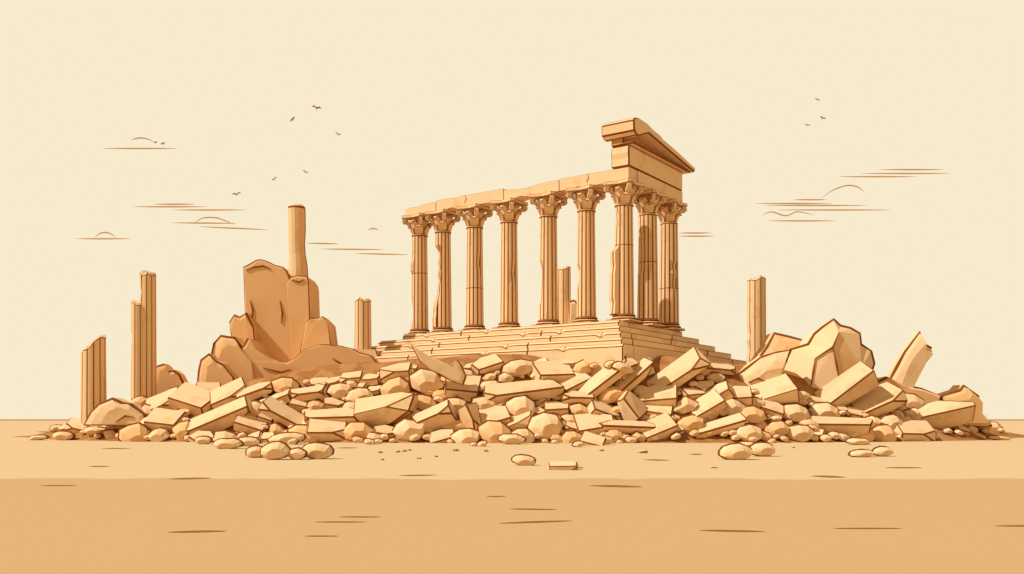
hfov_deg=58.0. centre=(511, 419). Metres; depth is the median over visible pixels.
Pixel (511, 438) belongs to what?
fallen stone
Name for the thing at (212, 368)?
boulder
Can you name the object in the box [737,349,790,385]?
boulder
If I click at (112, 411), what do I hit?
boulder
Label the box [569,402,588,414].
rounded stone
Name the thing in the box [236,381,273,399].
stone slab
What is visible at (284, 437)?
fallen stone
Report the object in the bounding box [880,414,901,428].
rounded stone
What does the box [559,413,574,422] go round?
rounded stone
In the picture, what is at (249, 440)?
fallen stone
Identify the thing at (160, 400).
stone block
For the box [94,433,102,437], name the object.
stone
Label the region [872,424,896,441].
rounded stone
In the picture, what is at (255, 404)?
rounded stone
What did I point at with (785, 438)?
stone
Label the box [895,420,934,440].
stone block
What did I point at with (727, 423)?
stone slab
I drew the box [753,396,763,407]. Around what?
rounded stone
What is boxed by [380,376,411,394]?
rounded stone
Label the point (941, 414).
stone slab
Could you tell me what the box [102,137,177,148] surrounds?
cloud
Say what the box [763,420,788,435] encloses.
rounded stone
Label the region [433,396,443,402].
stone
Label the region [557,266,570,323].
broken column
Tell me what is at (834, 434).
stone
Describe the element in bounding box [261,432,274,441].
slab fragment
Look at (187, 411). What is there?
rounded stone
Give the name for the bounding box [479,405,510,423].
stone block
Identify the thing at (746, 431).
rounded stone
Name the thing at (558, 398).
rounded stone
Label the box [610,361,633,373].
rounded stone
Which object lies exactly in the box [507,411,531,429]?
stone block
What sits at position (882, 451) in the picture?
fallen stone
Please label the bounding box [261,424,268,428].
stone
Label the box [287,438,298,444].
stone
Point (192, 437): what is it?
slab fragment
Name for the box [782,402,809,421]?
rounded stone
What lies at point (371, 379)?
slab fragment
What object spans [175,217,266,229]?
cloud
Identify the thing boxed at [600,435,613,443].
fallen stone
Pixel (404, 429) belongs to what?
rounded stone
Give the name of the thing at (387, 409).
stone slab
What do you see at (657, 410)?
stone block
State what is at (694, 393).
stone block
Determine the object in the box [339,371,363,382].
stone block
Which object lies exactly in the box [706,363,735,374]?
stone slab
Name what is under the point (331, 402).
slab fragment
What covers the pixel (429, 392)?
stone
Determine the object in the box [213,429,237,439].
rounded stone
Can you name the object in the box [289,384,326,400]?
stone slab
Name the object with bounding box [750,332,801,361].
boulder
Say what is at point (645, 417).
rounded stone
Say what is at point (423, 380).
rounded stone
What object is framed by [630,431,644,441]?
rounded stone
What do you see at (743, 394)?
stone block
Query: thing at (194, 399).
stone block
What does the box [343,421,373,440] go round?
rounded stone
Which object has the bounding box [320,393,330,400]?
rounded stone
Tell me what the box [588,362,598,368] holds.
stone
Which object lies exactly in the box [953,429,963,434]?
stone
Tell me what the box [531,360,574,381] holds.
stone block
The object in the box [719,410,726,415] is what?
stone
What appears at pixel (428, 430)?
stone
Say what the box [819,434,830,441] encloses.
stone
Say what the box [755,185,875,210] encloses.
cloud
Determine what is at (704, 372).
rounded stone
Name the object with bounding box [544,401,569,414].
stone block
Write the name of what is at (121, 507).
ground
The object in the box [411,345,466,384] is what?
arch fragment
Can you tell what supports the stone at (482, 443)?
on the ground
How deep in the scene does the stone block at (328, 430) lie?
47.42 m
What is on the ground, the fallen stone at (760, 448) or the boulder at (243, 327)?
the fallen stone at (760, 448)
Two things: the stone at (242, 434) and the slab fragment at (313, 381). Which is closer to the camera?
the stone at (242, 434)
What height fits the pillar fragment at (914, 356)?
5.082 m
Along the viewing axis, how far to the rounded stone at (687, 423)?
47.29 m
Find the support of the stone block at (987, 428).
on the rubble hill
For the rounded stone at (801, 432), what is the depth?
47.54 m
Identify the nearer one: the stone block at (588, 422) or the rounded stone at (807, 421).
the stone block at (588, 422)
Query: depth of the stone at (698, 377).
49.88 m
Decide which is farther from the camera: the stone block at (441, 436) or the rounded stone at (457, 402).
the rounded stone at (457, 402)
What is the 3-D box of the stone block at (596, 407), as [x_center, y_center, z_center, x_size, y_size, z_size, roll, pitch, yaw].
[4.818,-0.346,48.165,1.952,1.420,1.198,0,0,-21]
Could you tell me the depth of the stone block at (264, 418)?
48.98 m
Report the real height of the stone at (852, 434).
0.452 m
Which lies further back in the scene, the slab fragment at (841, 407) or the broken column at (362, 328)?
the broken column at (362, 328)
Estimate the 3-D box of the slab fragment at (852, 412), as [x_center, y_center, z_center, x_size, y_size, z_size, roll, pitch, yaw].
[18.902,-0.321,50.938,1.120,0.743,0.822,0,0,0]
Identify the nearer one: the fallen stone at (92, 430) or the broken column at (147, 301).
the fallen stone at (92, 430)
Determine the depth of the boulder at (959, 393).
54.87 m
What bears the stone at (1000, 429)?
on the rubble hill
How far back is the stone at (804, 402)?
50.01 m
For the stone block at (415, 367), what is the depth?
50.87 m
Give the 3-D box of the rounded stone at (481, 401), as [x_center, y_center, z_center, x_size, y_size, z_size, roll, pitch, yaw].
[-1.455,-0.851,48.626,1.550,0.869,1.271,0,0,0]
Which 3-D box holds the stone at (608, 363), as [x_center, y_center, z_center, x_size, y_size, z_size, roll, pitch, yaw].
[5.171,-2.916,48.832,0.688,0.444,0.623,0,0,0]
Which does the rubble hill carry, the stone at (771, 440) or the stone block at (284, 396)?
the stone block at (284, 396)
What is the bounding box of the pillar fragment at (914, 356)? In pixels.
[887,331,932,387]
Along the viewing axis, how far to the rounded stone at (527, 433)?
46.27 m
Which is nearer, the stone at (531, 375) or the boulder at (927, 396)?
the stone at (531, 375)
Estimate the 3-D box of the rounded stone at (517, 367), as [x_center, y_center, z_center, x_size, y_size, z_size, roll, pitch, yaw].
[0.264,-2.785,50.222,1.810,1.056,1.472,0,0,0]
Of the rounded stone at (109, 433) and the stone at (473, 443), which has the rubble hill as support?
the rounded stone at (109, 433)
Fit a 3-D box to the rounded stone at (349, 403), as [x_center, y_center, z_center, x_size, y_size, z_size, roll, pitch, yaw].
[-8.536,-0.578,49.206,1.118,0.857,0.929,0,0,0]
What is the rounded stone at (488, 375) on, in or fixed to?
on the rubble hill
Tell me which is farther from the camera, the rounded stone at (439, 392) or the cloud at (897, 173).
the cloud at (897, 173)
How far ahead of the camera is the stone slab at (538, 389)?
48.40 m
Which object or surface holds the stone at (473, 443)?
on the ground
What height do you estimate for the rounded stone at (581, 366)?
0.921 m
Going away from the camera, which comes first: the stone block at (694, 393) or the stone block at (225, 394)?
the stone block at (694, 393)
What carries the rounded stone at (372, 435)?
on the rubble hill
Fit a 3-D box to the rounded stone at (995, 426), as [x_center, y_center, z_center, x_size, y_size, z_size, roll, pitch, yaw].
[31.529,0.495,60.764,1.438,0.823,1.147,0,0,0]
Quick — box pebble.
[638,449,647,452]
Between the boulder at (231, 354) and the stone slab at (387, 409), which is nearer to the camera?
the stone slab at (387, 409)
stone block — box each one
[64,417,86,432]
[144,407,186,432]
[146,387,178,410]
[167,382,210,414]
[196,382,220,390]
[210,377,247,409]
[233,414,267,434]
[248,431,261,436]
[256,413,272,423]
[271,389,290,402]
[288,398,307,411]
[306,419,346,441]
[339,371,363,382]
[353,383,367,387]
[379,362,411,381]
[411,364,418,370]
[428,429,453,442]
[444,375,481,398]
[457,395,470,403]
[470,354,503,375]
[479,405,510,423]
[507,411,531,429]
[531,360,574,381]
[533,357,547,362]
[535,398,547,407]
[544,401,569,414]
[558,372,590,392]
[561,359,573,366]
[563,421,576,430]
[573,413,613,433]
[579,431,606,444]
[587,400,621,419]
[619,433,629,441]
[640,385,676,406]
[641,412,677,441]
[646,405,672,415]
[681,387,705,399]
[689,389,726,422]
[707,381,734,400]
[731,386,752,405]
[749,373,798,403]
[760,397,783,419]
[807,395,822,402]
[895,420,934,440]
[899,416,912,421]
[952,425,970,434]
[976,415,992,430]
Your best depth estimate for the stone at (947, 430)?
52.11 m
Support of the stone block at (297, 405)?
on the rubble hill
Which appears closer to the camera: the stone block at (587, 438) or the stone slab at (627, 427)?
the stone block at (587, 438)
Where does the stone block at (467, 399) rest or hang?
on the rubble hill
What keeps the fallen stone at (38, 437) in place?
on the ground
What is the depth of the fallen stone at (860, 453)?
29.15 m
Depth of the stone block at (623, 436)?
46.65 m
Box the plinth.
[355,349,377,356]
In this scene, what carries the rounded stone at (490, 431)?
on the rubble hill
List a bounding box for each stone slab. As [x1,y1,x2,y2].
[184,396,251,435]
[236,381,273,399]
[257,396,303,426]
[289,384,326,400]
[304,407,358,422]
[353,392,417,425]
[411,400,458,431]
[457,402,481,429]
[483,379,564,402]
[561,391,595,404]
[577,354,638,396]
[598,420,655,433]
[613,357,653,403]
[617,390,646,420]
[647,347,710,387]
[694,413,746,437]
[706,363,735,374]
[808,416,872,434]
[814,361,878,405]
[852,382,907,416]
[917,400,975,428]
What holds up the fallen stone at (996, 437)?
on the ground
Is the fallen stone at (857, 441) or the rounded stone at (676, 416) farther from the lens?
the rounded stone at (676, 416)
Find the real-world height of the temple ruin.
15.590 m
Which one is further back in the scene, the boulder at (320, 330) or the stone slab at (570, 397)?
the boulder at (320, 330)
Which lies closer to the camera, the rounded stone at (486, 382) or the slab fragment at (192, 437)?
the slab fragment at (192, 437)
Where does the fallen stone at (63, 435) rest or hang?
on the ground
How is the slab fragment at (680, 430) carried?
on the rubble hill
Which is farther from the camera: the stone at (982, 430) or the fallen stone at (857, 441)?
the stone at (982, 430)
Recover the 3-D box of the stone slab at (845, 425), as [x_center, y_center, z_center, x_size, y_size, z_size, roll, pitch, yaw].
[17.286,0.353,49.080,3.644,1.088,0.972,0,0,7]
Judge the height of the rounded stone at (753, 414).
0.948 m
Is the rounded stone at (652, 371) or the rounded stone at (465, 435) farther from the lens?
the rounded stone at (652, 371)
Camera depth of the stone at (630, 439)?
46.25 m
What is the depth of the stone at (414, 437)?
46.74 m
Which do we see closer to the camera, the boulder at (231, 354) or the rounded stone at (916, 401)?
the rounded stone at (916, 401)
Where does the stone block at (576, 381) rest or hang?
on the rubble hill
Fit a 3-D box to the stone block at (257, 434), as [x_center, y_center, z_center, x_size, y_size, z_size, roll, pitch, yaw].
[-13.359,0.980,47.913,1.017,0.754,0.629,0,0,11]
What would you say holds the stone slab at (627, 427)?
on the rubble hill
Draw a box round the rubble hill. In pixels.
[14,354,1023,442]
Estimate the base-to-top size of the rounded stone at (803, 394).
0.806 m
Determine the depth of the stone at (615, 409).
48.01 m
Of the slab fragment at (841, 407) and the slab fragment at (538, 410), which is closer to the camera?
the slab fragment at (538, 410)
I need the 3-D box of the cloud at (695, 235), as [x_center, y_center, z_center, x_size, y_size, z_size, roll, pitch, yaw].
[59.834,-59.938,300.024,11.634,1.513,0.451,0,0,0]
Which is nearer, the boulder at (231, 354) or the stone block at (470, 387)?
the stone block at (470, 387)
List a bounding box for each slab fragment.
[57,425,65,430]
[188,431,214,441]
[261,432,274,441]
[309,377,328,387]
[323,397,343,408]
[325,376,339,386]
[359,374,379,385]
[368,385,380,394]
[373,425,393,437]
[463,363,471,368]
[533,407,543,414]
[674,425,683,433]
[695,380,714,392]
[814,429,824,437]
[836,405,847,411]
[846,407,863,417]
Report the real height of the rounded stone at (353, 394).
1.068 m
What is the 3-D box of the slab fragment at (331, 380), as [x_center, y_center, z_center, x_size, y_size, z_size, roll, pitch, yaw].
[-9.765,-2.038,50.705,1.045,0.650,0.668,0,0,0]
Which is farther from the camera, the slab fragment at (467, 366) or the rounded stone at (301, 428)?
the slab fragment at (467, 366)
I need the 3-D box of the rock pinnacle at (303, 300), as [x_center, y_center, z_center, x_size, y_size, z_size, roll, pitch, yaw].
[-13.641,-5.366,61.221,1.692,7.842,3.559,0,0,0]
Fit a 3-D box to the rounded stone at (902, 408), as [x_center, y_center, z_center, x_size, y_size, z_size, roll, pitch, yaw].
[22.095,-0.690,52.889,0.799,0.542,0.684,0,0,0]
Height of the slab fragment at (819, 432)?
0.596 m
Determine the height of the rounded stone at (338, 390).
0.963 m
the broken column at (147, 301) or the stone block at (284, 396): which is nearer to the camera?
the stone block at (284, 396)
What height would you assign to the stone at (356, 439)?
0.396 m
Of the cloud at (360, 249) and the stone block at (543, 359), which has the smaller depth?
the stone block at (543, 359)
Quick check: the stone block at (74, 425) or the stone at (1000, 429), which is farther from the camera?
the stone at (1000, 429)
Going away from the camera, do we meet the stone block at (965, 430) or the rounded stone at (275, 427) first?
the rounded stone at (275, 427)
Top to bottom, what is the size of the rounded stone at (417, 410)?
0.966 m
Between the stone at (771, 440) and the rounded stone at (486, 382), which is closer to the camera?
the stone at (771, 440)
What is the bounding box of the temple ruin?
[371,117,745,380]
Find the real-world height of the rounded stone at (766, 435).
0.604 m
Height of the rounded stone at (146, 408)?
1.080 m
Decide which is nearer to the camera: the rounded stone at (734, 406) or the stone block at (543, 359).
the rounded stone at (734, 406)
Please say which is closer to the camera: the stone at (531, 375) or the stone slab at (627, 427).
the stone slab at (627, 427)
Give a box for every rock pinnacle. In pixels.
[243,259,292,362]
[287,275,319,357]
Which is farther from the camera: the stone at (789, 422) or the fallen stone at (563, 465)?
the stone at (789, 422)
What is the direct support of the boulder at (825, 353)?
on the rubble hill
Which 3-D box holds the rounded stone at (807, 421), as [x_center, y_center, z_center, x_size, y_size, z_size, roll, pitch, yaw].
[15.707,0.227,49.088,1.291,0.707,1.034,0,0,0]
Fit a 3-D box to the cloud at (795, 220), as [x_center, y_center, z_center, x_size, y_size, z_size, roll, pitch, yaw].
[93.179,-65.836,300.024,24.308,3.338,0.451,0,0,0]
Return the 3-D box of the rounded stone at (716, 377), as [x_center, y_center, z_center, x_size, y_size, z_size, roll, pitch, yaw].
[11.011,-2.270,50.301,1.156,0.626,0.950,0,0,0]
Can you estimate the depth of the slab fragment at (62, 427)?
58.01 m
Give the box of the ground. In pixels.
[0,419,1023,573]
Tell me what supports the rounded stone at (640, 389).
on the rubble hill
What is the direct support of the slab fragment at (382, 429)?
on the rubble hill
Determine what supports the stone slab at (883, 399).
on the rubble hill
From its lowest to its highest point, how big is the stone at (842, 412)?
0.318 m
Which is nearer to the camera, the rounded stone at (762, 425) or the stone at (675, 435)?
the stone at (675, 435)
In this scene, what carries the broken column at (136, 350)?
on the rubble hill
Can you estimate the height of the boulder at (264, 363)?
4.012 m
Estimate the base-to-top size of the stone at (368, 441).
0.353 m
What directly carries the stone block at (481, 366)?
on the rubble hill
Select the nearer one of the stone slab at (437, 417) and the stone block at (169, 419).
the stone slab at (437, 417)
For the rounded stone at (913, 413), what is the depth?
52.35 m
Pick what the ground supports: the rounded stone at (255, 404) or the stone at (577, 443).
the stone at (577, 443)
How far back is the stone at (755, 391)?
49.63 m
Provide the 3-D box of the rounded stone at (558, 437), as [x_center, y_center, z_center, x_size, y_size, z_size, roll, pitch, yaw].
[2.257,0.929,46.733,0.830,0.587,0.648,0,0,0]
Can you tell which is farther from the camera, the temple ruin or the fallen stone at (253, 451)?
the temple ruin
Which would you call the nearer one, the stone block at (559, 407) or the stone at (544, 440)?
the stone at (544, 440)
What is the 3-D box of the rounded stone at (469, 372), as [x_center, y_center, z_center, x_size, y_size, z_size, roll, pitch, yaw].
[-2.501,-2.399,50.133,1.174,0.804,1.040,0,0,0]
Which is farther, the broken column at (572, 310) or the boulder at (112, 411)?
the broken column at (572, 310)
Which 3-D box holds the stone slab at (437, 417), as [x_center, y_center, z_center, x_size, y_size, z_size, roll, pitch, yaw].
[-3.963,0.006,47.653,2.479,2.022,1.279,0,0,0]
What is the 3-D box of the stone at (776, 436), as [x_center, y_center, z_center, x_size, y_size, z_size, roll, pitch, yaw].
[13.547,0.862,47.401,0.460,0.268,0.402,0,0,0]
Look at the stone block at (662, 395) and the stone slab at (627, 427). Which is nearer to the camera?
the stone slab at (627, 427)
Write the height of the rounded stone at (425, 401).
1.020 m
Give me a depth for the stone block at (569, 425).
47.00 m
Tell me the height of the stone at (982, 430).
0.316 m
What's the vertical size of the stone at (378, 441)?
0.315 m
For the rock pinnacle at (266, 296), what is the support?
on the rubble hill
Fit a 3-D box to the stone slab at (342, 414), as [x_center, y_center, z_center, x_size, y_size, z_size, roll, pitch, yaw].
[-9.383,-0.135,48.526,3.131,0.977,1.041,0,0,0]
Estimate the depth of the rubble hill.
51.57 m
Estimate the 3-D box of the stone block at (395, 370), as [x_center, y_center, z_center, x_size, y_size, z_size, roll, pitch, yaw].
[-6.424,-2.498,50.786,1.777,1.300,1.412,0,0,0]
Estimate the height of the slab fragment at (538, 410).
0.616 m
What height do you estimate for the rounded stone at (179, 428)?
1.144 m
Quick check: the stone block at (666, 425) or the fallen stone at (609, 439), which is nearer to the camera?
the fallen stone at (609, 439)
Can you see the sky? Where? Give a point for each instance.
(428, 101)
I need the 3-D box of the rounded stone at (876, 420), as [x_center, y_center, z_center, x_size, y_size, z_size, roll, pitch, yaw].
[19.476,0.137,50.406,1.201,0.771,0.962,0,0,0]
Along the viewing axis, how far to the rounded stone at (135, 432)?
49.34 m
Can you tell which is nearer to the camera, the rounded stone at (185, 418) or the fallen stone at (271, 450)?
the fallen stone at (271, 450)
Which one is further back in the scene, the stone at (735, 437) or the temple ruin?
the temple ruin
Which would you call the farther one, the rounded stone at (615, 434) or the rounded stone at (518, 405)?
the rounded stone at (518, 405)
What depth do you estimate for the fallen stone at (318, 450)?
27.69 m
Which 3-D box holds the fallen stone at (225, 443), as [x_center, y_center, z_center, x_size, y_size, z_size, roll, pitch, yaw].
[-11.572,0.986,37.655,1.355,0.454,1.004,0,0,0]
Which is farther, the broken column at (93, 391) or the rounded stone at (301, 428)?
the broken column at (93, 391)
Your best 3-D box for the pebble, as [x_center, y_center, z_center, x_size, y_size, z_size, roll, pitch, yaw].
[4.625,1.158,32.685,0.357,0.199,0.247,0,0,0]
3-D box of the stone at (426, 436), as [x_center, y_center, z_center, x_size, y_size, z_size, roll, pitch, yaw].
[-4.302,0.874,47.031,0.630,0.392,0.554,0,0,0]
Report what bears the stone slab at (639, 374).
on the rubble hill
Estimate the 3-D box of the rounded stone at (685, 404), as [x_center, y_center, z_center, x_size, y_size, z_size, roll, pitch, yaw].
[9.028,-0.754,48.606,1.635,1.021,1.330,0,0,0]
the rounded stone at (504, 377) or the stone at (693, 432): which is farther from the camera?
the rounded stone at (504, 377)
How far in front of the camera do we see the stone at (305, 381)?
50.78 m
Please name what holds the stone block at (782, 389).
on the rubble hill
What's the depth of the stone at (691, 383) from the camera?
49.42 m
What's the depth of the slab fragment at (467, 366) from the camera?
50.64 m
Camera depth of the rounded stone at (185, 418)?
50.29 m
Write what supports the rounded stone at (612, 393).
on the rubble hill
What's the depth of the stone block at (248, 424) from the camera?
48.39 m
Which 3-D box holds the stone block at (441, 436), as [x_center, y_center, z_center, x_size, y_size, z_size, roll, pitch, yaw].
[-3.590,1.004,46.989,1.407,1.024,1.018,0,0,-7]
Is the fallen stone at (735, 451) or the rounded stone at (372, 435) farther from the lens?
the rounded stone at (372, 435)
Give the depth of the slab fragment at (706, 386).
49.46 m
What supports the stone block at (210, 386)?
on the rubble hill
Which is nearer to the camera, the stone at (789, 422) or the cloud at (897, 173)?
the stone at (789, 422)
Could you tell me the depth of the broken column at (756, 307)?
68.42 m
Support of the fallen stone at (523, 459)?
on the ground
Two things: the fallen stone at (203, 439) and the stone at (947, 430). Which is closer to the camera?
the fallen stone at (203, 439)
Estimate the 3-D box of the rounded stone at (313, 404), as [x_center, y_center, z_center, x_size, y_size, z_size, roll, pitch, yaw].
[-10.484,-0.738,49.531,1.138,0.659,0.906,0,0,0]
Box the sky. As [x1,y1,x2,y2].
[0,0,1023,418]
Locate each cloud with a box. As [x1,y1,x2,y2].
[77,232,128,238]
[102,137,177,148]
[135,203,236,210]
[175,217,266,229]
[308,243,406,254]
[682,232,710,236]
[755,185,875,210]
[763,211,831,221]
[838,169,949,176]
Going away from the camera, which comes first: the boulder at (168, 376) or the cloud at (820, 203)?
the boulder at (168, 376)
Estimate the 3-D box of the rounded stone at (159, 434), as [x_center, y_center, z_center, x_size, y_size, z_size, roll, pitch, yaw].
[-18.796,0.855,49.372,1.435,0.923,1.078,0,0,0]
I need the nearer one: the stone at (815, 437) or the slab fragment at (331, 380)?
the stone at (815, 437)
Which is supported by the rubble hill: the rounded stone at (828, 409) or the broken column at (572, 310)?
the rounded stone at (828, 409)
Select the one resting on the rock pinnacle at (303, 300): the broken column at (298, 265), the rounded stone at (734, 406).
the broken column at (298, 265)
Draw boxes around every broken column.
[80,335,106,424]
[131,300,141,398]
[139,270,156,397]
[288,204,307,276]
[354,297,370,348]
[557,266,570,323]
[568,300,576,323]
[747,275,765,363]
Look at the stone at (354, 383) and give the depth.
50.06 m
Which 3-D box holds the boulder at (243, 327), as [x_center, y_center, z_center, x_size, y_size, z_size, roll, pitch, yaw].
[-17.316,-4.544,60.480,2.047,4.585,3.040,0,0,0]
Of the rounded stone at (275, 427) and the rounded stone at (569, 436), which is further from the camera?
the rounded stone at (275, 427)
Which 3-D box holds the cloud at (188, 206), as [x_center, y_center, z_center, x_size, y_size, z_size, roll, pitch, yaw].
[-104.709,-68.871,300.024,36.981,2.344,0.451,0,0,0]
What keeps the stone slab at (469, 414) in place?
on the rubble hill
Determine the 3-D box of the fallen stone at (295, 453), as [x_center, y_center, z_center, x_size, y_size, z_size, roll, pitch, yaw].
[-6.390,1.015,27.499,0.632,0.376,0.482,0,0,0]
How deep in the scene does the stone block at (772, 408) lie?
48.85 m
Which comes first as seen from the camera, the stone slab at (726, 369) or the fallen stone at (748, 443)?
the fallen stone at (748, 443)
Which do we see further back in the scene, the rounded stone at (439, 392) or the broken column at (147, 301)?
the broken column at (147, 301)
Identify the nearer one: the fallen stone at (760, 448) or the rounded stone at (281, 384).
the fallen stone at (760, 448)
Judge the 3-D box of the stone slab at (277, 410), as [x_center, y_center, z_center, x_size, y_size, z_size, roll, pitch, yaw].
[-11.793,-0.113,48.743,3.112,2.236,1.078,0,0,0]
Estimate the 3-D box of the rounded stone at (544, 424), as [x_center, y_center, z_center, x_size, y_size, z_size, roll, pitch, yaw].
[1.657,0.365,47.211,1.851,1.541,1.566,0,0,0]
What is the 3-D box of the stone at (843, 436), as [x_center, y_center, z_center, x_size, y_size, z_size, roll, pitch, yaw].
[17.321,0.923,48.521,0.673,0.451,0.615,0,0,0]
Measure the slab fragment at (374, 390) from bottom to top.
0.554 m
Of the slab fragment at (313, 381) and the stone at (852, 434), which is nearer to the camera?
the stone at (852, 434)
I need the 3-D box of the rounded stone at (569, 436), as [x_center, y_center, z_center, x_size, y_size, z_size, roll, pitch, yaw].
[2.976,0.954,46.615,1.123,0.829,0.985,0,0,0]
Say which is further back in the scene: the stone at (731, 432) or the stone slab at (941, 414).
the stone slab at (941, 414)
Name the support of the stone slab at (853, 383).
on the rubble hill
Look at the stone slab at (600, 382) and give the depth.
48.48 m
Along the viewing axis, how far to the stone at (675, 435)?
46.62 m
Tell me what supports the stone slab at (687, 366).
on the rubble hill
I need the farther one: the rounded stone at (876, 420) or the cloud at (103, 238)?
the cloud at (103, 238)
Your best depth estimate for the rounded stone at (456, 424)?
47.31 m
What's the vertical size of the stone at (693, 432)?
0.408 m
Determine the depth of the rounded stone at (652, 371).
50.01 m
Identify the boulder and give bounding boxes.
[83,397,147,425]
[157,364,187,393]
[197,353,237,384]
[211,335,253,379]
[229,312,256,341]
[242,338,378,378]
[300,316,337,351]
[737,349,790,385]
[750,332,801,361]
[784,318,875,388]
[877,376,940,404]
[938,385,989,426]
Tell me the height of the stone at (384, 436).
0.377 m
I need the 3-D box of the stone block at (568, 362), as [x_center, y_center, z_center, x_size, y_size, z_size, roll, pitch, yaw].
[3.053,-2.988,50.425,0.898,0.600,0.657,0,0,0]
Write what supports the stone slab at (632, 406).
on the rubble hill
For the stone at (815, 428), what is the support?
on the rubble hill
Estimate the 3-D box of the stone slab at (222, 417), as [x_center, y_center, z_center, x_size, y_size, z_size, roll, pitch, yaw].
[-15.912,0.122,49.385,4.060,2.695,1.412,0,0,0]
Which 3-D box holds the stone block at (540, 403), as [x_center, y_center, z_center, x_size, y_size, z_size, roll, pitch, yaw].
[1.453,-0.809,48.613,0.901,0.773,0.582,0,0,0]
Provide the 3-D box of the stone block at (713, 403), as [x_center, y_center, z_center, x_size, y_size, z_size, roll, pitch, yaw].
[10.204,-0.564,48.472,2.009,2.060,1.542,0,0,-12]
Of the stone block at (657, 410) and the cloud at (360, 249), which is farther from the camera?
the cloud at (360, 249)
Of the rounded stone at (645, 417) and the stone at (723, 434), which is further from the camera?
the rounded stone at (645, 417)
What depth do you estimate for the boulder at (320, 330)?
58.73 m
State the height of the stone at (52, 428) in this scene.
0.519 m
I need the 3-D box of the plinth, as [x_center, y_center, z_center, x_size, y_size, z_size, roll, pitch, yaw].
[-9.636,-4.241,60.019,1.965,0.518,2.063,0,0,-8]
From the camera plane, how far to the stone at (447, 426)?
47.35 m
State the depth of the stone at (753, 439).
46.60 m
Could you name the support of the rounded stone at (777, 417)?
on the rubble hill
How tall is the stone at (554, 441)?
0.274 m
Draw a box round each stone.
[28,435,48,439]
[49,424,61,431]
[52,430,75,439]
[83,426,106,434]
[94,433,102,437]
[103,429,116,438]
[118,422,150,441]
[130,395,147,404]
[142,403,150,414]
[148,427,170,441]
[172,420,190,440]
[176,408,190,415]
[181,416,190,420]
[195,435,212,443]
[212,438,243,448]
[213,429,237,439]
[237,431,246,437]
[238,436,261,445]
[245,445,262,457]
[249,400,260,416]
[260,441,291,459]
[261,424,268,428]
[267,431,306,443]
[268,422,284,433]
[270,376,300,392]
[287,424,317,442]
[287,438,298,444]
[288,447,307,459]
[301,378,309,385]
[301,442,334,458]
[306,399,324,409]
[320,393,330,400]
[326,382,352,398]
[342,400,353,407]
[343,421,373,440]
[345,387,372,401]
[347,380,357,387]
[352,436,363,442]
[363,438,374,444]
[367,432,380,438]
[374,438,383,443]
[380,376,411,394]
[380,433,388,439]
[392,418,424,440]
[406,408,421,418]
[408,368,443,393]
[409,434,420,440]
[417,394,437,410]
[422,433,430,439]
[424,428,432,432]
[426,390,433,394]
[432,389,446,399]
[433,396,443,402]
[441,424,451,428]
[442,396,465,410]
[447,427,478,442]
[450,418,465,430]
[464,368,476,375]
[470,395,495,408]
[470,441,476,445]
[476,440,486,446]
[477,420,511,442]
[480,379,500,388]
[482,372,495,380]
[497,372,513,382]
[497,433,525,443]
[500,358,532,376]
[504,395,535,415]
[511,427,534,442]
[511,454,535,465]
[526,411,562,439]
[529,373,534,378]
[541,438,548,442]
[549,462,577,469]
[550,395,561,399]
[550,434,561,442]
[550,439,558,443]
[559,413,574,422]
[561,430,581,442]
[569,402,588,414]
[571,440,583,446]
[572,359,592,373]
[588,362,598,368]
[597,384,623,403]
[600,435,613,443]
[603,360,614,367]
[605,429,621,442]
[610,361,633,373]
[612,405,619,412]
[624,436,636,442]
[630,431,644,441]
[631,383,650,396]
[639,414,648,420]
[648,366,654,374]
[669,432,680,439]
[672,413,679,421]
[673,395,698,413]
[676,414,703,432]
[687,380,697,386]
[688,429,699,436]
[694,374,703,380]
[698,369,709,375]
[704,372,724,382]
[718,431,727,436]
[718,442,752,459]
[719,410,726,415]
[724,398,745,414]
[728,430,736,435]
[730,434,740,439]
[734,422,761,441]
[739,441,754,445]
[740,405,767,422]
[747,437,757,441]
[749,441,774,455]
[751,389,758,393]
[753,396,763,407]
[753,421,766,428]
[761,430,771,441]
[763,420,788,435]
[766,438,775,442]
[769,415,781,420]
[772,433,779,438]
[779,435,788,441]
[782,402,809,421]
[784,420,792,424]
[786,424,813,441]
[795,418,819,427]
[798,390,808,399]
[801,400,808,404]
[807,401,839,416]
[809,425,818,431]
[810,434,818,440]
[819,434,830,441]
[827,431,839,438]
[838,433,848,440]
[839,410,845,414]
[845,437,869,444]
[847,432,857,437]
[848,449,874,456]
[856,428,875,441]
[863,415,880,426]
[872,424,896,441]
[872,446,893,455]
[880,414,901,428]
[890,409,904,417]
[897,404,905,410]
[903,407,921,419]
[904,392,924,409]
[942,427,952,432]
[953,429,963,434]
[966,426,977,432]
[980,428,988,432]
[986,435,1009,439]
[990,421,1002,432]
[998,427,1004,432]

